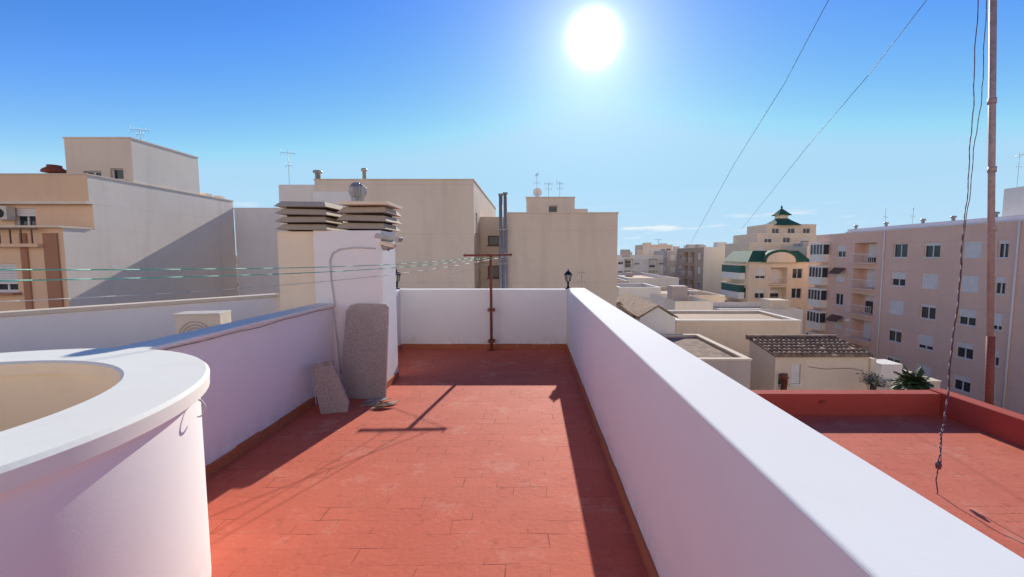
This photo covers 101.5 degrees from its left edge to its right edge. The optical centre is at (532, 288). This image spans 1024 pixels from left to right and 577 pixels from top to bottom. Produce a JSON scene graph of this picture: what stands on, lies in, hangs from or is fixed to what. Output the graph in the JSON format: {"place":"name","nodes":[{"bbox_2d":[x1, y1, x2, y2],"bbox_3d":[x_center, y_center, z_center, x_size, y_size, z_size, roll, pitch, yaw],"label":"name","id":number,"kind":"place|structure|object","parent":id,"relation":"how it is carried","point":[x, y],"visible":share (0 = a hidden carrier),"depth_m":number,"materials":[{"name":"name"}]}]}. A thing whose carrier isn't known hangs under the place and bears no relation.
{"place":"outdoors","nodes":[
{"label":"outdoors","id":0,"kind":"place"},
{"bbox_2d":[0,137,237,310],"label":"stepped apartment building","id":1,"kind":"structure","parent":0,"point":[116,203],"depth_m":22.77,"materials":[{"name":"white paint"}]},
{"bbox_2d":[0,293,280,352],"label":"neighbour roof terrace","id":2,"kind":"structure","parent":0,"point":[102,326],"depth_m":6.19,"materials":[{"name":"white paint"}]},
{"bbox_2d":[171,310,230,333],"bbox_3d":[-4.282,0.639,5.449,0.540,0.667,0.310,-1,5,-11],"label":"air conditioner","id":3,"kind":"object","parent":2,"relation":"on","point":[186,321],"visible":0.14,"depth_m":5.30,"materials":[{"name":"white metal"}]},
{"bbox_2d":[233,208,280,295],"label":"white gable building","id":4,"kind":"structure","parent":0,"point":[256,230],"depth_m":31.04,"materials":[{"name":"white paint"}]},
{"bbox_2d":[0,0,1023,255],"label":"sky","id":5,"kind":"structure","parent":0,"point":[642,111],"materials":[{"name":"blue"}]},
{"bbox_2d":[480,197,618,306],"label":"beige building with lightwell","id":6,"kind":"structure","parent":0,"point":[551,241],"depth_m":24.95,"materials":[{"name":"beige paint"}]},
{"bbox_2d":[533,188,541,196],"bbox_3d":[0.388,-7.061,30.994,0.519,0.780,0.408,4,6,38],"label":"satellite dish","id":7,"kind":"object","parent":6,"relation":"on","point":[537,192],"visible":0.99,"depth_m":31.04,"materials":[{"name":"white metal"}]},
{"bbox_2d":[617,278,627,282],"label":"town house","id":8,"kind":"structure","parent":0,"point":[619,280],"depth_m":70.14,"materials":[{"name":"beige concrete"}]},
{"bbox_2d":[617,272,678,285],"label":"town house","id":9,"kind":"structure","parent":0,"point":[646,278],"depth_m":74.17,"materials":[{"name":"white paint"}]},
{"bbox_2d":[658,286,724,301],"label":"town house","id":10,"kind":"structure","parent":0,"point":[710,296],"depth_m":55.97,"materials":[{"name":"beige concrete"}]},
{"bbox_2d":[660,334,751,389],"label":"building","id":11,"kind":"structure","parent":0,"point":[731,363],"depth_m":19.94,"materials":[{"name":"beige paint"}]},
{"bbox_2d":[745,334,875,389],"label":"tiled roof house","id":12,"kind":"structure","parent":0,"point":[806,362],"depth_m":20.43,"materials":[{"name":"beige paint"}]},
{"bbox_2d":[694,0,926,236],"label":"guy wire","id":13,"kind":"object","parent":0,"point":[834,114],"visible":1,"depth_m":9.34,"materials":[{"name":"metal"}]},
{"bbox_2d":[876,359,941,389],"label":"courtyard house","id":14,"kind":"structure","parent":0,"point":[885,368],"depth_m":24.94,"materials":[{"name":"white paint"}]},
{"bbox_2d":[805,186,1023,414],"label":"pink apartment block","id":15,"kind":"structure","parent":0,"point":[891,292],"depth_m":39.78,"materials":[{"name":"pink paint"}]},
{"bbox_2d":[1014,153,1023,182],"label":"tv antenna","id":16,"kind":"object","parent":15,"relation":"on","point":[1016,164],"visible":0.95,"depth_m":35.23,"materials":[{"name":"grey metal"}]},
{"label":"ground","id":17,"kind":"structure","parent":0,"visible":0},
{"bbox_2d":[278,168,495,288],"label":"beige party wall building","id":18,"kind":"structure","parent":17,"relation":"on","point":[439,220],"depth_m":24.82,"materials":[{"name":"beige paint"}]},
{"bbox_2d":[280,149,294,184],"bbox_3d":[-15.436,-7.500,26.496,0.806,2.544,0.122,-1,5,-15],"label":"tv antenna","id":19,"kind":"object","parent":18,"relation":"attached to","point":[288,165],"visible":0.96,"depth_m":26.47,"materials":[{"name":"grey metal"}]},
{"bbox_2d":[498,192,507,288],"bbox_3d":[-1.727,3.512,25.100,0.590,18.288,0.279,0,4,0],"label":"flue pipe","id":20,"kind":"object","parent":17,"relation":"on","point":[502,203],"visible":0.45,"depth_m":24.51,"materials":[{"name":"grey metal"}]},
{"bbox_2d":[616,301,635,317],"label":"old tiled roof house","id":21,"kind":"structure","parent":17,"relation":"on","point":[619,306],"depth_m":29.65,"materials":[{"name":"tile"}]},
{"bbox_2d":[617,283,660,301],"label":"glazed building","id":22,"kind":"structure","parent":17,"relation":"on","point":[644,291],"depth_m":52.21,"materials":[{"name":"paint"}]},
{"bbox_2d":[617,249,663,275],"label":"grey apartment building","id":23,"kind":"structure","parent":17,"relation":"on","point":[628,261],"depth_m":107.93,"materials":[{"name":"white paint"}]},
{"bbox_2d":[617,292,677,333],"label":"white gabled house","id":24,"kind":"structure","parent":17,"relation":"on","point":[658,319],"depth_m":26.28,"materials":[{"name":"white paint"}]},
{"bbox_2d":[635,243,672,254],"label":"cream rooftop building","id":25,"kind":"structure","parent":17,"relation":"on","point":[648,248],"depth_m":125.54,"materials":[{"name":"beige paint"}]},
{"bbox_2d":[653,244,694,277],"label":"grey balcony building","id":26,"kind":"structure","parent":17,"relation":"on","point":[669,263],"depth_m":105.05,"materials":[{"name":"grey paint"}]},
{"bbox_2d":[650,285,712,309],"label":"white building","id":27,"kind":"structure","parent":17,"relation":"on","point":[676,297],"depth_m":41.95,"materials":[{"name":"clear concrete"}]},
{"bbox_2d":[676,242,726,293],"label":"brown balcony building","id":28,"kind":"structure","parent":17,"relation":"on","point":[699,266],"depth_m":87.38,"materials":[{"name":"beige paint"}]},
{"bbox_2d":[668,310,801,356],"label":"long beige wall house","id":29,"kind":"structure","parent":17,"relation":"on","point":[730,329],"depth_m":27.31,"materials":[{"name":"beige paint"}]},
{"bbox_2d":[713,298,802,333],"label":"grey building","id":30,"kind":"structure","parent":17,"relation":"on","point":[778,306],"depth_m":45.57,"materials":[{"name":"clear concrete"}]},
{"bbox_2d":[720,205,816,333],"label":"green roofed building","id":31,"kind":"structure","parent":17,"relation":"on","point":[759,263],"depth_m":63.26,"materials":[{"name":"paint"}]},
{"bbox_2d":[780,242,815,333],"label":"tall cream building","id":32,"kind":"structure","parent":17,"relation":"on","point":[803,248],"depth_m":66.78,"materials":[{"name":"beige paint"}]},
{"bbox_2d":[856,371,890,389],"bbox_3d":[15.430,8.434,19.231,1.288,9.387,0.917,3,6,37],"label":"bare bush","id":33,"kind":"object","parent":17,"relation":"on","point":[873,381],"visible":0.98,"depth_m":18.80,"materials":[{"name":"grey plant"}]},
{"bbox_2d":[885,364,934,389],"bbox_3d":[17.642,8.321,19.655,2.002,9.559,1.916,0,4,0],"label":"palm tree","id":34,"kind":"object","parent":17,"relation":"on","point":[917,379],"visible":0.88,"depth_m":19.25,"materials":[{"name":"green plant"}]},
{"bbox_3d":[3.791,8.512,1.017,5.738,12.070,12.702,0,4,0],"label":"lower terrace building","id":35,"kind":"object","parent":17,"relation":"on","visible":0},
{"bbox_2d":[751,389,1023,447],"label":"terrace parapet","id":36,"kind":"structure","parent":35,"relation":"on","point":[1000,423],"depth_m":6.56,"materials":[{"name":"red paint"}]},
{"bbox_2d":[791,415,1023,558],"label":"terrace floor","id":37,"kind":"structure","parent":35,"relation":"on","point":[980,480],"depth_m":5.10,"materials":[{"name":"red tile"}]},
{"bbox_2d":[984,0,996,404],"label":"antenna mast","id":38,"kind":"object","parent":37,"relation":"on","point":[991,230],"visible":0.94,"depth_m":6.10,"materials":[{"name":"brown metal"}]},
{"bbox_2d":[935,0,986,493],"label":"hanging cable","id":39,"kind":"object","parent":35,"relation":"attached to","point":[938,464],"visible":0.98,"depth_m":5.20,"materials":[{"name":"metal"}]},
{"bbox_3d":[-0.801,8.039,1.290,3.438,12.970,13.320,0,4,0],"label":"terrace building","id":40,"kind":"object","parent":17,"relation":"on","visible":0},
{"bbox_2d":[206,349,648,576],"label":"terrace floor","id":41,"kind":"structure","parent":40,"relation":"on","point":[469,463],"depth_m":2.91,"materials":[{"name":"red tile"}]},
{"bbox_2d":[0,348,210,576],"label":"round stairwell wall","id":42,"kind":"structure","parent":41,"relation":"on","point":[102,466],"depth_m":1.51,"materials":[{"name":"white paint"}]},
{"bbox_2d":[197,399,205,417],"bbox_3d":[-1.461,0.528,1.846,0.039,0.088,0.008,0,4,0],"label":"hook ring","id":43,"kind":"object","parent":42,"relation":"attached to","point":[204,405],"visible":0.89,"depth_m":1.84,"materials":[{"name":"white metal"}]},
{"bbox_2d":[116,303,334,465],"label":"parapet wall","id":44,"kind":"structure","parent":41,"relation":"on","point":[261,379],"depth_m":3.55,"materials":[{"name":"white paint"}]},
{"bbox_2d":[164,307,340,373],"bbox_3d":[-2.305,0.706,3.735,0.065,0.811,2.438,0,4,0],"label":"wall cable","id":45,"kind":"object","parent":44,"relation":"attached to","point":[272,323],"depth_m":3.93,"materials":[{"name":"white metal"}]},
{"bbox_2d":[309,360,349,413],"bbox_3d":[-2.094,1.013,4.318,0.375,0.535,0.181,-1,5,-15],"label":"leaning small board","id":46,"kind":"object","parent":41,"relation":"on","point":[331,394],"visible":1,"depth_m":4.28,"materials":[{"name":"grey stone"}]},
{"bbox_2d":[274,182,401,379],"bbox_3d":[-2.344,0.193,5.241,1.313,2.999,0.677,0,4,0],"label":"chimney stack","id":47,"kind":"object","parent":41,"relation":"on","point":[314,234],"visible":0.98,"depth_m":4.93,"materials":[{"name":"white paint"}]},
{"bbox_2d":[375,233,402,250],"bbox_3d":[-1.717,-0.546,4.942,0.341,0.207,0.160,0,4,0],"label":"floodlight","id":48,"kind":"object","parent":47,"relation":"attached to","point":[388,246],"visible":0.99,"depth_m":4.88,"materials":[{"name":"white metal"}]},
{"bbox_2d":[341,303,388,398],"bbox_3d":[-1.909,0.710,4.807,0.570,1.051,0.319,0,4,5],"label":"leaning insulation board","id":49,"kind":"object","parent":41,"relation":"on","point":[364,360],"visible":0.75,"depth_m":4.79,"materials":[{"name":"grey stone"}]},
{"bbox_2d":[360,398,399,408],"bbox_3d":[-1.645,1.232,4.512,0.394,0.043,0.280,0,4,0],"label":"rag pile","id":50,"kind":"object","parent":41,"relation":"on","point":[389,403],"visible":1,"depth_m":4.49,"materials":[{"name":"grey fabric"}]},
{"bbox_2d":[396,290,400,345],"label":"parapet wall","id":51,"kind":"structure","parent":41,"relation":"on","point":[398,318],"depth_m":7.06,"materials":[{"name":"white paint"}]},
{"bbox_2d":[205,344,658,576],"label":"skirting tiles","id":52,"kind":"object","parent":41,"relation":"on","point":[236,452],"visible":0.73,"depth_m":3.62,"materials":[{"name":"red tile"}]},
{"bbox_2d":[396,289,566,348],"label":"end parapet wall","id":53,"kind":"structure","parent":41,"relation":"on","point":[462,316],"depth_m":7.18,"materials":[{"name":"white paint"}]},
{"bbox_2d":[396,269,400,288],"bbox_3d":[-2.335,-0.164,7.209,0.150,0.350,0.130,0,4,0],"label":"wall lantern","id":54,"kind":"object","parent":53,"relation":"on","point":[397,278],"depth_m":7.19,"materials":[{"name":"black metal"}]},
{"bbox_2d":[463,253,511,350],"bbox_3d":[-0.740,0.227,7.069,0.808,1.646,0.180,0,4,0],"label":"clothesline post","id":55,"kind":"object","parent":41,"relation":"on","point":[491,340],"visible":0.98,"depth_m":7.00,"materials":[{"name":"brown metal"}]},
{"bbox_2d":[0,256,508,301],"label":"clothesline","id":56,"kind":"object","parent":55,"relation":"attached to","point":[218,276],"visible":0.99,"depth_m":3.10,"materials":[{"name":"green metal"}]},
{"bbox_2d":[567,288,1023,576],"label":"parapet wall","id":57,"kind":"structure","parent":40,"relation":"on","point":[721,474],"depth_m":1.33,"materials":[{"name":"white paint"}]},
{"bbox_2d":[564,269,571,288],"bbox_3d":[0.621,-0.167,7.229,0.150,0.350,0.130,0,4,0],"label":"wall lantern","id":58,"kind":"object","parent":57,"relation":"on","point":[568,274],"depth_m":7.20,"materials":[{"name":"black metal"}]}
]}

